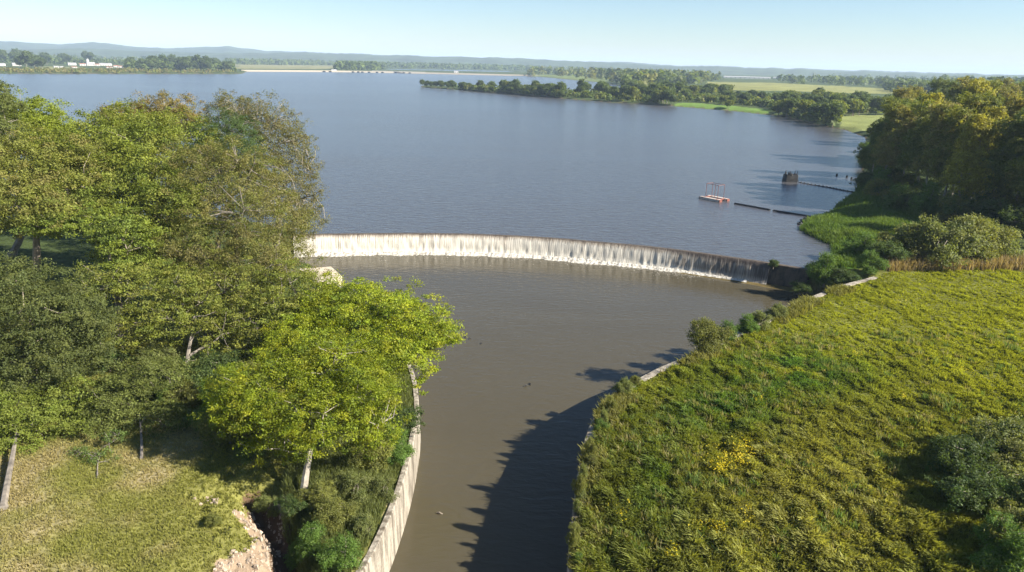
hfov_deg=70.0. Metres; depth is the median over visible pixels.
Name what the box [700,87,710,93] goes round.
lakeside tree
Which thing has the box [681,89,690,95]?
lakeside tree
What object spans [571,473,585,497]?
bush
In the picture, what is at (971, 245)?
bush
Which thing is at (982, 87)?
eucalyptus tree
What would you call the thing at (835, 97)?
lakeside tree
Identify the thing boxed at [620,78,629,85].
lakeside tree
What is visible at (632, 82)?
lakeside tree
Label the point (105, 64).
house
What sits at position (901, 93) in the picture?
eucalyptus tree
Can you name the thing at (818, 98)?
lakeside tree
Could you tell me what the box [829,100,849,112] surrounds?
lakeside tree
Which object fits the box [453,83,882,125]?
undergrowth
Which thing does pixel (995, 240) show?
bush
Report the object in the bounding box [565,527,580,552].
bush
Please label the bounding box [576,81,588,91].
lakeside tree
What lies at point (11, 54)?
lakeside tree
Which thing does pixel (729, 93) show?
lakeside tree
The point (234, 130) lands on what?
tree
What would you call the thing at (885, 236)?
bush
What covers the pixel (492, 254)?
foam
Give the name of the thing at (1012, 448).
bush
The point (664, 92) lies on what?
lakeside tree
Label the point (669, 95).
lakeside tree
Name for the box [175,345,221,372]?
bush
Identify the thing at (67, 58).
lakeside tree
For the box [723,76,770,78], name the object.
shed
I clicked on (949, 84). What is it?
eucalyptus tree
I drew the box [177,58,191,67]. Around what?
lakeside tree
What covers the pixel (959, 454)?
bush
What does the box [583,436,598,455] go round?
bush
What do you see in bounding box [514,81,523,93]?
lakeside tree
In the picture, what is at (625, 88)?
lakeside tree
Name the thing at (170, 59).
lakeside tree
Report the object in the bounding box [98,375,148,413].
bush
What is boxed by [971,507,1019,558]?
bush
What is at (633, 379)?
bush
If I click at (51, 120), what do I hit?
tree
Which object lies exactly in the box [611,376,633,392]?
bush
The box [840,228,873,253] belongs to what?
bush
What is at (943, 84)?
eucalyptus tree
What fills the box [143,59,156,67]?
lakeside tree
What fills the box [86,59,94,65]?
church
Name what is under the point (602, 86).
lakeside tree
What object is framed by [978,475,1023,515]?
bush
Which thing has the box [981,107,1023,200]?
eucalyptus tree
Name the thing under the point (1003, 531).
bush
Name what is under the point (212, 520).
bush
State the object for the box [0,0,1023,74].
sky
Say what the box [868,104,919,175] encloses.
eucalyptus tree
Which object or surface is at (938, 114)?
eucalyptus tree
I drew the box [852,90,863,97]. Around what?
lakeside tree
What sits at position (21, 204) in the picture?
tree
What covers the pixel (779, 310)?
bush
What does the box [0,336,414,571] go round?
bank grass
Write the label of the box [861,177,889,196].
bush
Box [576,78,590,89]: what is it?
lakeside tree
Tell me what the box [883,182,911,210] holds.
bush
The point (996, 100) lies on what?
eucalyptus tree
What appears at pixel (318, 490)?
bush
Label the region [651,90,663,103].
lakeside tree
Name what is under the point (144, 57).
woodland
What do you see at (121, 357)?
bush
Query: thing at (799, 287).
bush
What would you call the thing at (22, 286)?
tree
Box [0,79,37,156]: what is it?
tree
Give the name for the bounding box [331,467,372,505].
bush
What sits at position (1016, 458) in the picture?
bush
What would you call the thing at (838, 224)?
marsh grass
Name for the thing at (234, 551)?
rubble
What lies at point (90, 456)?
sapling
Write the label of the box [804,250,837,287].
bush
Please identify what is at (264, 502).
bush
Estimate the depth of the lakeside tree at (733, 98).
481.76 m
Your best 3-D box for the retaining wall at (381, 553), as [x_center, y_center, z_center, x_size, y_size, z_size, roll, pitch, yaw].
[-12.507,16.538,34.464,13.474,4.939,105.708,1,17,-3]
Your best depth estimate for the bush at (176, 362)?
51.12 m
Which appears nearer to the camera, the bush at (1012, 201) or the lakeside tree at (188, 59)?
the bush at (1012, 201)
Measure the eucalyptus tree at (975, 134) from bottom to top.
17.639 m
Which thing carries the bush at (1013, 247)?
on the ground at (68, 251)
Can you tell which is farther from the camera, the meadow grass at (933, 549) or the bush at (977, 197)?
the bush at (977, 197)
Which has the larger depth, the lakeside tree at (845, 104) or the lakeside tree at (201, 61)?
the lakeside tree at (201, 61)
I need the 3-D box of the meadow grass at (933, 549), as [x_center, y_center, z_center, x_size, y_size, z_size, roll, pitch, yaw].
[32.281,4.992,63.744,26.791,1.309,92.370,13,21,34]
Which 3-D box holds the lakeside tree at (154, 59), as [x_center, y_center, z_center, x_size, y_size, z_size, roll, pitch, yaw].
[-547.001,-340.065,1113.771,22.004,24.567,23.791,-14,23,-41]
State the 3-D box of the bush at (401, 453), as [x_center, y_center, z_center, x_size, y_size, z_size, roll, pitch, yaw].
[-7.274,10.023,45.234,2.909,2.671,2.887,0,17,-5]
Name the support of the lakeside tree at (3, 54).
on the ground at (68, 251)
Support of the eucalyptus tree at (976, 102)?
on the ground at (68, 251)
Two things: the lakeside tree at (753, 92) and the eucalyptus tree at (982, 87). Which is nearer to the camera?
the eucalyptus tree at (982, 87)
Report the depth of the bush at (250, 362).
49.47 m
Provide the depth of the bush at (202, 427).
43.66 m
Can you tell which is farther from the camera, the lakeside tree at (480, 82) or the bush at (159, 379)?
the lakeside tree at (480, 82)
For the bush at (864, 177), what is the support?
on the ground at (68, 251)
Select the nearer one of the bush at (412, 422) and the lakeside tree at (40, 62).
the bush at (412, 422)
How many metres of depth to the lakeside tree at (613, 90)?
527.24 m
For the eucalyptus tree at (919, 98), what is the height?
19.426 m
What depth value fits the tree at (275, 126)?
74.92 m
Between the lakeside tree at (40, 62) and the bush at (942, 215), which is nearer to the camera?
the bush at (942, 215)
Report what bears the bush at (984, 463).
on the ground at (68, 251)
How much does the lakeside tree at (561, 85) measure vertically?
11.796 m
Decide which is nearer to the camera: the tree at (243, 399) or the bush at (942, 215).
the tree at (243, 399)
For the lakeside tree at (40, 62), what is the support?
on the ground at (68, 251)
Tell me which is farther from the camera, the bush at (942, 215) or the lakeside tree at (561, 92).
the lakeside tree at (561, 92)
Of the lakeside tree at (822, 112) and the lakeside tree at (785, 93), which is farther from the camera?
the lakeside tree at (785, 93)
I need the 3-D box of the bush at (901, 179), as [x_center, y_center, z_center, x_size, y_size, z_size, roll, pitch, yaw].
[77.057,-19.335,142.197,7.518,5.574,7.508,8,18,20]
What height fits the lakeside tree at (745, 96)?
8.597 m
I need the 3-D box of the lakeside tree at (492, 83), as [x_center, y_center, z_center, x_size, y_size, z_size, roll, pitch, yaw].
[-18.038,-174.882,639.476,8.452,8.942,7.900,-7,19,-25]
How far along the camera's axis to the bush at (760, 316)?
67.93 m
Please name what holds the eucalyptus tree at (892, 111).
on the ground at (68, 251)
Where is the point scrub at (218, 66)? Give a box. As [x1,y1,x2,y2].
[0,56,236,71]
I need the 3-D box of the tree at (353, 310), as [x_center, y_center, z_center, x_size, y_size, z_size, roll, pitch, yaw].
[-11.029,3.613,54.260,15.804,8.144,12.890,1,17,0]
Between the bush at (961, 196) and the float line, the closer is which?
the bush at (961, 196)
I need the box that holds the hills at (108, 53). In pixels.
[5,48,1023,78]
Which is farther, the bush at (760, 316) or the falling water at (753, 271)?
the falling water at (753, 271)
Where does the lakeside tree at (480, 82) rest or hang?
on the ground at (68, 251)
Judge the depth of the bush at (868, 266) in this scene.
86.98 m
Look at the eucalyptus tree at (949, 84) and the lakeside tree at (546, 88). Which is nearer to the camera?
the eucalyptus tree at (949, 84)
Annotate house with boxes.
[98,63,111,65]
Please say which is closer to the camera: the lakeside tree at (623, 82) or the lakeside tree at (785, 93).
the lakeside tree at (785, 93)
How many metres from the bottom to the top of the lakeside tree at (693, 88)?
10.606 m
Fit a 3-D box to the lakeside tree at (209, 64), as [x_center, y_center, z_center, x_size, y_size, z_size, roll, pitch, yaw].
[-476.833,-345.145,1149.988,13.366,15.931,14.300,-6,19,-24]
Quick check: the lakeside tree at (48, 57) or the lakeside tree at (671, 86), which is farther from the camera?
the lakeside tree at (48, 57)
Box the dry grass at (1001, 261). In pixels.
[885,250,1023,271]
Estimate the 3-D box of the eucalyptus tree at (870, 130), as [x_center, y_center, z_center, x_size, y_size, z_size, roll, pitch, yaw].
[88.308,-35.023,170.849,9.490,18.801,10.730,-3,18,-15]
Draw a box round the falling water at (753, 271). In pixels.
[293,234,769,283]
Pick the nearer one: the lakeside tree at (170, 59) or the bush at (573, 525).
the bush at (573, 525)
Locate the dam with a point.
(380, 72)
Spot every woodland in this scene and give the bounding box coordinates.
[7,53,1011,79]
[222,57,531,69]
[527,65,721,85]
[776,74,959,93]
[939,74,1023,83]
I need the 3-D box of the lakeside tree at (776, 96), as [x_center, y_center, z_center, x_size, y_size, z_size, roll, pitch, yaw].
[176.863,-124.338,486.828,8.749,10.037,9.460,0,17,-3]
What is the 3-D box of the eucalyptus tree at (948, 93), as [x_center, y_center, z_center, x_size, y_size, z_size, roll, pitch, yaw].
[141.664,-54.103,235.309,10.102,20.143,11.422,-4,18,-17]
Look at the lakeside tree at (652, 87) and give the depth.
516.27 m
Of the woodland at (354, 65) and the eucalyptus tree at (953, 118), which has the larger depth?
the woodland at (354, 65)
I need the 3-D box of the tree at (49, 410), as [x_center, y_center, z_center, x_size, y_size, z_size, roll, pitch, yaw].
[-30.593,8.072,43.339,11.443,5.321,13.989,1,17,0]
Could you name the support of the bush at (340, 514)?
on the ground at (68, 251)
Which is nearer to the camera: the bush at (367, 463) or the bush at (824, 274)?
the bush at (367, 463)
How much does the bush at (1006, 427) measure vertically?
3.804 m
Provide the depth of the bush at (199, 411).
45.61 m
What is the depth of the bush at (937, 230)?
90.17 m
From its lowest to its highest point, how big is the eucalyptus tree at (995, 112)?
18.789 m
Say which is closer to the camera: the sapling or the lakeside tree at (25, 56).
the sapling
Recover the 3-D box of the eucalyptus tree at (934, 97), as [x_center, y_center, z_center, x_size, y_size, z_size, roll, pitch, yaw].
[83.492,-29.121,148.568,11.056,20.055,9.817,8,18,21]
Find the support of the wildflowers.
on the ground at (68, 251)
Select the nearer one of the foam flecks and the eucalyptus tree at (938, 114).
the foam flecks
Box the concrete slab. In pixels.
[300,267,341,284]
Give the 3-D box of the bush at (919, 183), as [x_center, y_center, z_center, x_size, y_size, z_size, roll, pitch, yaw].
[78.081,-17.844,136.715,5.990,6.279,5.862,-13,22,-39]
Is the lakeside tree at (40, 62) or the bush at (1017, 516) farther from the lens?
the lakeside tree at (40, 62)
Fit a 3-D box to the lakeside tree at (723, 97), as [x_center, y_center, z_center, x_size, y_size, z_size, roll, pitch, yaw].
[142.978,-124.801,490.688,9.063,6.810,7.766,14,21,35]
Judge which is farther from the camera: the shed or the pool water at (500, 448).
the shed
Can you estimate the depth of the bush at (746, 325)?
66.68 m
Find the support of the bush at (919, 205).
on the ground at (68, 251)
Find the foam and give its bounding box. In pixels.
[294,251,746,281]
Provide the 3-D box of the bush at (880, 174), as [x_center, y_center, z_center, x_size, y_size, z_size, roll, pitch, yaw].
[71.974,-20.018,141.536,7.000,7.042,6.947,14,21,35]
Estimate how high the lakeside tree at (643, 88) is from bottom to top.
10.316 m
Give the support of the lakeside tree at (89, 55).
on the ground at (68, 251)
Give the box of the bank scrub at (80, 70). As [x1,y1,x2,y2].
[0,66,235,72]
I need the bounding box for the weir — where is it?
[303,233,808,287]
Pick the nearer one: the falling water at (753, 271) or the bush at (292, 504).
the bush at (292, 504)
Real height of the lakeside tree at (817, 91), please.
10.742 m
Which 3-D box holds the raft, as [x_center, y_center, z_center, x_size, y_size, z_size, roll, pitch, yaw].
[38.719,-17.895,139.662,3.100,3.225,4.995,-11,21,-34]
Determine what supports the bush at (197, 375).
on the ground at (68, 251)
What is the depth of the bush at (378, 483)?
41.45 m
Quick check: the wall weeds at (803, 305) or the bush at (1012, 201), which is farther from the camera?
the bush at (1012, 201)
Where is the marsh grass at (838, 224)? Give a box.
[799,182,922,268]
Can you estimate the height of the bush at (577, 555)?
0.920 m
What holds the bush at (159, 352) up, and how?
on the ground at (68, 251)
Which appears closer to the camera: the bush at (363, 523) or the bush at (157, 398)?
the bush at (363, 523)
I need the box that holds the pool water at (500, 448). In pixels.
[289,253,812,571]
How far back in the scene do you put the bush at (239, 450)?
42.27 m
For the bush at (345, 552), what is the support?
on the ground at (68, 251)
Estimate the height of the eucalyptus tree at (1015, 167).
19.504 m
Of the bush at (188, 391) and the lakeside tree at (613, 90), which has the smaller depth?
the bush at (188, 391)
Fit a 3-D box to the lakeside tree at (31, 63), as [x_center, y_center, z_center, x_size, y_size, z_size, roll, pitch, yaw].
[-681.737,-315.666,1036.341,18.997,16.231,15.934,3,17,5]
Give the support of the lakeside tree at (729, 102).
on the ground at (68, 251)
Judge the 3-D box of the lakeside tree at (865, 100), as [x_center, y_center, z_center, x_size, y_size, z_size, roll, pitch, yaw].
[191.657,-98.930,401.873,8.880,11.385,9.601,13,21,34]
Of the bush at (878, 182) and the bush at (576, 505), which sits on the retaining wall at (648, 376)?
the bush at (576, 505)
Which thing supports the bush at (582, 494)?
on the retaining wall at (648, 376)
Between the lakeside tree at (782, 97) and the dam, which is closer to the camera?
the lakeside tree at (782, 97)
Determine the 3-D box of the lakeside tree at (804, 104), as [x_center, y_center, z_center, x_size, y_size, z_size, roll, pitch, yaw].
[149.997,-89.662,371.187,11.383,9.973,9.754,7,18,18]
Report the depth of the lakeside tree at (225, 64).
1159.50 m
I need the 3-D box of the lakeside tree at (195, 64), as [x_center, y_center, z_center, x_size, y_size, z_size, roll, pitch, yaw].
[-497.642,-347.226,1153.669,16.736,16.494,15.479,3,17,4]
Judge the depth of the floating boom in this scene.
130.06 m
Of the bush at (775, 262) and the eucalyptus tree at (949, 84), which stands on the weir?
the bush at (775, 262)
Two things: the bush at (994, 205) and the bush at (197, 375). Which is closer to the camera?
the bush at (197, 375)
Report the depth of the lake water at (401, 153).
196.36 m
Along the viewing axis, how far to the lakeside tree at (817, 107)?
349.07 m
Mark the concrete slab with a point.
(320, 270)
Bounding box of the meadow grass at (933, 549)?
[570,267,1023,571]
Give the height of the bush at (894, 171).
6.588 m
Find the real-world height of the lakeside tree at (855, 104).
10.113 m
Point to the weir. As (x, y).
(782, 275)
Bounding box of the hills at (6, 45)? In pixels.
[0,41,1017,75]
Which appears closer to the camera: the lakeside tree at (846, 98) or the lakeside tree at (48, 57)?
the lakeside tree at (846, 98)
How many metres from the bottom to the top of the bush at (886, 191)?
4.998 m
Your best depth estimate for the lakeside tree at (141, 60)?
1136.60 m
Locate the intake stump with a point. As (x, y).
(789, 177)
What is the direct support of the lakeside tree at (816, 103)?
on the ground at (68, 251)
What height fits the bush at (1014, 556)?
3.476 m
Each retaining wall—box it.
[334,281,420,571]
[567,276,877,571]
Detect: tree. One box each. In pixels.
[0,49,8,58]
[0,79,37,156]
[0,86,84,256]
[0,119,116,313]
[0,250,127,404]
[0,371,119,510]
[6,200,176,334]
[8,51,19,58]
[11,48,21,54]
[15,49,32,66]
[18,95,239,304]
[26,59,35,67]
[31,54,39,59]
[33,58,46,67]
[39,52,48,57]
[44,54,51,61]
[50,349,201,458]
[62,55,72,61]
[64,253,332,377]
[83,52,94,60]
[92,89,210,221]
[120,240,318,342]
[135,58,143,64]
[137,131,332,319]
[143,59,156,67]
[146,54,160,69]
[158,54,167,67]
[167,56,174,61]
[176,56,191,66]
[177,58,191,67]
[183,107,270,284]
[188,329,428,499]
[192,54,201,60]
[192,61,201,68]
[198,58,208,67]
[201,88,332,263]
[204,61,212,68]
[221,61,231,68]
[250,269,467,395]
[476,80,483,85]
[487,81,495,85]
[509,78,519,86]
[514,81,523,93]
[537,84,544,92]
[541,83,552,96]
[557,81,566,91]
[557,90,565,95]
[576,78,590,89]
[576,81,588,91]
[597,82,609,93]
[608,85,619,96]
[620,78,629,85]
[622,85,630,95]
[626,79,637,86]
[626,86,640,96]
[640,85,646,94]
[644,83,659,95]
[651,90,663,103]
[661,89,674,103]
[664,91,678,101]
[665,83,675,92]
[674,81,684,91]
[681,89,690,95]
[687,85,698,91]
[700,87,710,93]
[702,83,713,91]
[707,95,715,100]
[718,84,730,90]
[718,95,729,104]
[725,100,734,105]
[726,91,737,96]
[728,95,736,100]
[739,92,751,99]
[747,89,757,96]
[757,91,765,98]
[770,104,784,115]
[771,93,781,99]
[777,94,789,100]
[779,98,790,116]
[780,90,792,96]
[785,97,799,110]
[789,92,801,99]
[796,99,814,111]
[805,94,817,99]
[807,102,822,111]
[809,104,822,111]
[811,89,825,92]
[812,95,828,102]
[816,101,832,117]
[824,101,846,126]
[828,93,843,100]
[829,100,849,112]
[842,96,850,102]
[847,98,866,115]
[848,93,856,98]
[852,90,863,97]
[853,117,888,171]
[857,96,870,115]
[864,94,903,144]
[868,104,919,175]
[869,96,885,114]
[870,100,908,175]
[890,85,915,102]
[893,98,941,180]
[900,97,919,109]
[904,99,963,190]
[907,84,926,93]
[910,89,924,105]
[913,92,945,175]
[917,91,937,100]
[918,104,976,195]
[927,77,944,93]
[936,78,950,93]
[938,113,998,200]
[940,80,961,101]
[945,75,981,102]
[945,86,956,101]
[951,90,991,193]
[952,79,997,129]
[956,105,1009,198]
[970,90,1007,197]
[973,116,1023,199]
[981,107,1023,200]
[987,78,1003,92]
[993,92,1023,147]
[995,77,1014,92]
[996,82,1022,97]
[996,86,1021,111]
[1000,115,1023,205]
[1014,82,1023,94]
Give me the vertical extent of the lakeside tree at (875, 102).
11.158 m
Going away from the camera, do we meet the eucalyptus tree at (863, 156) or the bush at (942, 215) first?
the bush at (942, 215)
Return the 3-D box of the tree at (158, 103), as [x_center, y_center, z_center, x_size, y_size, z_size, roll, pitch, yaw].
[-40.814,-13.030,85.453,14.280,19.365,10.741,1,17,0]
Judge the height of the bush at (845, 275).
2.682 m
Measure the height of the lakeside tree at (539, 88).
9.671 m
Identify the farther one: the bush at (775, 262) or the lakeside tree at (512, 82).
the lakeside tree at (512, 82)
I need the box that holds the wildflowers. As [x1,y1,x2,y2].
[608,297,973,557]
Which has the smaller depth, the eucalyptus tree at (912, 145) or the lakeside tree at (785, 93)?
the eucalyptus tree at (912, 145)
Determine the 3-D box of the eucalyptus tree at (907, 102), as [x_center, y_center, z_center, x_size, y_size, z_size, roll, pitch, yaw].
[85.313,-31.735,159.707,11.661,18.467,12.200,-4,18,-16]
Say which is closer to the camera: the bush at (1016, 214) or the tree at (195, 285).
the tree at (195, 285)
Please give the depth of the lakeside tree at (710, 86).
630.95 m
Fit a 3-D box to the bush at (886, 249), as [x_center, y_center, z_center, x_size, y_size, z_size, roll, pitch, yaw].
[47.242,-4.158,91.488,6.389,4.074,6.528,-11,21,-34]
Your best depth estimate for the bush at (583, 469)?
42.24 m
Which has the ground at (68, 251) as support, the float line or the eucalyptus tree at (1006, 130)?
the eucalyptus tree at (1006, 130)
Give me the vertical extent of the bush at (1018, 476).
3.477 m
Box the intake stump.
[782,170,797,181]
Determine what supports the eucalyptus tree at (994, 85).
on the ground at (68, 251)
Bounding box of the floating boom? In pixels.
[734,203,810,216]
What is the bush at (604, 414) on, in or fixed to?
on the retaining wall at (648, 376)
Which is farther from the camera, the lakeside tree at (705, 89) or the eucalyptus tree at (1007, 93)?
the lakeside tree at (705, 89)
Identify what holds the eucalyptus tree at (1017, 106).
on the ground at (68, 251)
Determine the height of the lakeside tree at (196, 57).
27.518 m
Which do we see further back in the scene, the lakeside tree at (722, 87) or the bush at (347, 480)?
the lakeside tree at (722, 87)
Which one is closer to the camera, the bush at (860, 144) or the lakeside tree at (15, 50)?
the bush at (860, 144)
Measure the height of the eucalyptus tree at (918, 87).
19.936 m
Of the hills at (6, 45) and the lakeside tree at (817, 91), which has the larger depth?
the hills at (6, 45)
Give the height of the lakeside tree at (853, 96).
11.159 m
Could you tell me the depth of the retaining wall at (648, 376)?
57.47 m
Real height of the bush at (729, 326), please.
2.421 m
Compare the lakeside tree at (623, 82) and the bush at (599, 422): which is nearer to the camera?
the bush at (599, 422)
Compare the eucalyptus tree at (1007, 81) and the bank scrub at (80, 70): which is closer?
the eucalyptus tree at (1007, 81)
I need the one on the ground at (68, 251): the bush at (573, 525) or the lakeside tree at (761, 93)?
the lakeside tree at (761, 93)
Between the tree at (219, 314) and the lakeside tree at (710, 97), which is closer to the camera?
the tree at (219, 314)
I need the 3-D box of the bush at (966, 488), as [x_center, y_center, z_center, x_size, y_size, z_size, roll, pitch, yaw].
[25.348,11.377,40.231,4.210,3.035,4.302,2,17,1]
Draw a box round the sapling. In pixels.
[62,428,129,478]
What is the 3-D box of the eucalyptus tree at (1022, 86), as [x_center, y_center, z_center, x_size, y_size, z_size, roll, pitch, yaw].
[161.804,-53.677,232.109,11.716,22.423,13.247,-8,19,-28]
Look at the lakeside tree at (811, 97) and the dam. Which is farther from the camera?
the dam
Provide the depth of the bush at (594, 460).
43.82 m
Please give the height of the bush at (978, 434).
3.101 m
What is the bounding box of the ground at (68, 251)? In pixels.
[0,63,1023,571]
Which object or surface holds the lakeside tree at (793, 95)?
on the ground at (68, 251)
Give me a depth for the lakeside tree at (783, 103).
392.48 m
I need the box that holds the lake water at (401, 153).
[0,69,865,267]
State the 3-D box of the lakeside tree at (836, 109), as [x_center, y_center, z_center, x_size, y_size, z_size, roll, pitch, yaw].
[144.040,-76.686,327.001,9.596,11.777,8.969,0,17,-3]
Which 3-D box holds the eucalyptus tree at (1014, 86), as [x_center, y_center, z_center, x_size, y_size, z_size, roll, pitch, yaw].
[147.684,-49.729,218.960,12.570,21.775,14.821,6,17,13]
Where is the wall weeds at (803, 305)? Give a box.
[566,283,856,571]
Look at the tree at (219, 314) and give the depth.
58.84 m
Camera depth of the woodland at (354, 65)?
2457.00 m
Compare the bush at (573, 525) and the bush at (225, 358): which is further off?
the bush at (225, 358)
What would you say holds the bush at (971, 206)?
on the ground at (68, 251)
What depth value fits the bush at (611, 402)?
50.35 m
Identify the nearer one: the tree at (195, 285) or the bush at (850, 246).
the tree at (195, 285)
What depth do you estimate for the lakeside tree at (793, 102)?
387.43 m
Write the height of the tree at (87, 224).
11.465 m
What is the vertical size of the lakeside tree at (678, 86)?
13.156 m
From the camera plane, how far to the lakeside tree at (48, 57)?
1348.35 m
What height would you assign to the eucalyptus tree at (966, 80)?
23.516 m
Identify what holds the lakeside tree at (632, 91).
on the ground at (68, 251)
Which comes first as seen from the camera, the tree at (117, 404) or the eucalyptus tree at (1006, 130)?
the tree at (117, 404)
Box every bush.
[87,336,139,372]
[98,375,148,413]
[114,339,180,382]
[130,363,166,400]
[152,381,183,411]
[160,357,182,383]
[161,375,203,412]
[166,359,223,395]
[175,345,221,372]
[184,382,222,430]
[191,406,263,449]
[193,347,250,382]
[201,376,260,405]
[203,512,223,528]
[216,359,271,393]
[233,438,265,464]
[251,493,281,517]
[273,492,309,518]
[282,541,303,571]
[290,517,337,562]
[294,476,337,509]
[311,495,362,533]
[313,531,365,571]
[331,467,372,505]
[343,429,395,473]
[349,511,375,537]
[364,473,401,503]
[380,404,425,433]
[381,426,416,465]
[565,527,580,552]
[568,521,583,533]
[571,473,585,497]
[571,551,583,565]
[572,498,581,514]
[577,460,588,476]
[577,489,587,498]
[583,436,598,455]
[584,453,598,466]
[593,417,609,432]
[599,406,608,421]
[605,395,616,411]
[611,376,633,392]
[629,375,641,385]
[685,316,736,354]
[716,319,737,342]
[735,312,759,332]
[749,309,772,329]
[763,301,789,317]
[767,259,779,268]
[789,280,812,294]
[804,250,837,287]
[829,265,862,284]
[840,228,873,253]
[849,170,875,187]
[855,142,867,150]
[856,248,890,275]
[858,162,877,171]
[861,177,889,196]
[865,166,893,192]
[865,238,918,261]
[872,221,942,260]
[873,163,911,183]
[878,184,920,198]
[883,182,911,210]
[889,171,924,186]
[895,212,970,270]
[908,180,941,217]
[912,177,948,194]
[924,464,1017,513]
[925,432,1015,475]
[929,213,993,261]
[932,192,971,221]
[935,423,1009,455]
[941,200,1002,220]
[944,212,1021,266]
[947,189,970,204]
[964,192,990,204]
[965,412,1023,447]
[965,519,1023,571]
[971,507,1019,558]
[976,458,1017,483]
[977,193,1023,226]
[977,194,1017,223]
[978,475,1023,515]
[979,497,1023,540]
[983,504,1023,547]
[984,216,1023,257]
[984,431,1023,475]
[993,463,1023,510]
[997,204,1023,231]
[1000,446,1023,470]
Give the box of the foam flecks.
[326,255,714,280]
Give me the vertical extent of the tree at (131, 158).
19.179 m
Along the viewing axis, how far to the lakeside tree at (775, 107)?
398.89 m
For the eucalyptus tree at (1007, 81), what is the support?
on the ground at (68, 251)
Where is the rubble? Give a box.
[193,496,284,571]
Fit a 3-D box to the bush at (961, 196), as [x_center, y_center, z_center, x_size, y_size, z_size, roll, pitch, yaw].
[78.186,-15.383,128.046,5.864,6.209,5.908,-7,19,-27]
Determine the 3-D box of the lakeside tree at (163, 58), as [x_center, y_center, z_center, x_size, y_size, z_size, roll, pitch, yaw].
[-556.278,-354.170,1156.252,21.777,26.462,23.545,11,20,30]
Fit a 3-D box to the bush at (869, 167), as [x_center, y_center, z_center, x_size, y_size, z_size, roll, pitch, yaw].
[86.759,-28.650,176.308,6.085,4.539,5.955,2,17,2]
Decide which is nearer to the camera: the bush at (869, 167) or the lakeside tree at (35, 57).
the bush at (869, 167)
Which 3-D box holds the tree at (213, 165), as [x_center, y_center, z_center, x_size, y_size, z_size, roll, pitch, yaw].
[-24.372,-4.641,63.160,14.340,16.736,20.218,-8,19,-29]
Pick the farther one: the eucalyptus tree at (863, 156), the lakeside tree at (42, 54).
the lakeside tree at (42, 54)
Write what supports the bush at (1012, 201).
on the ground at (68, 251)
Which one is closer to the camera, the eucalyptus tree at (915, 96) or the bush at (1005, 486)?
the bush at (1005, 486)
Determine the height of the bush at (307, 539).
2.272 m
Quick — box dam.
[243,70,530,75]
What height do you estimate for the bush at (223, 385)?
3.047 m
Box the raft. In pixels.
[699,183,729,201]
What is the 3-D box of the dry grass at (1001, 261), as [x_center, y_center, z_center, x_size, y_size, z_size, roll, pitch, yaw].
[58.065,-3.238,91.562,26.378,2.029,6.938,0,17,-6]
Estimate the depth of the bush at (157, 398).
47.80 m
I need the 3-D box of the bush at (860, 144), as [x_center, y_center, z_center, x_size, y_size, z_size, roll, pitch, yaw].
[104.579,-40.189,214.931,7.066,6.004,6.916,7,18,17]
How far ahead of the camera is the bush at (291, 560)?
37.44 m
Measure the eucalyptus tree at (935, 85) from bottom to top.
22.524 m

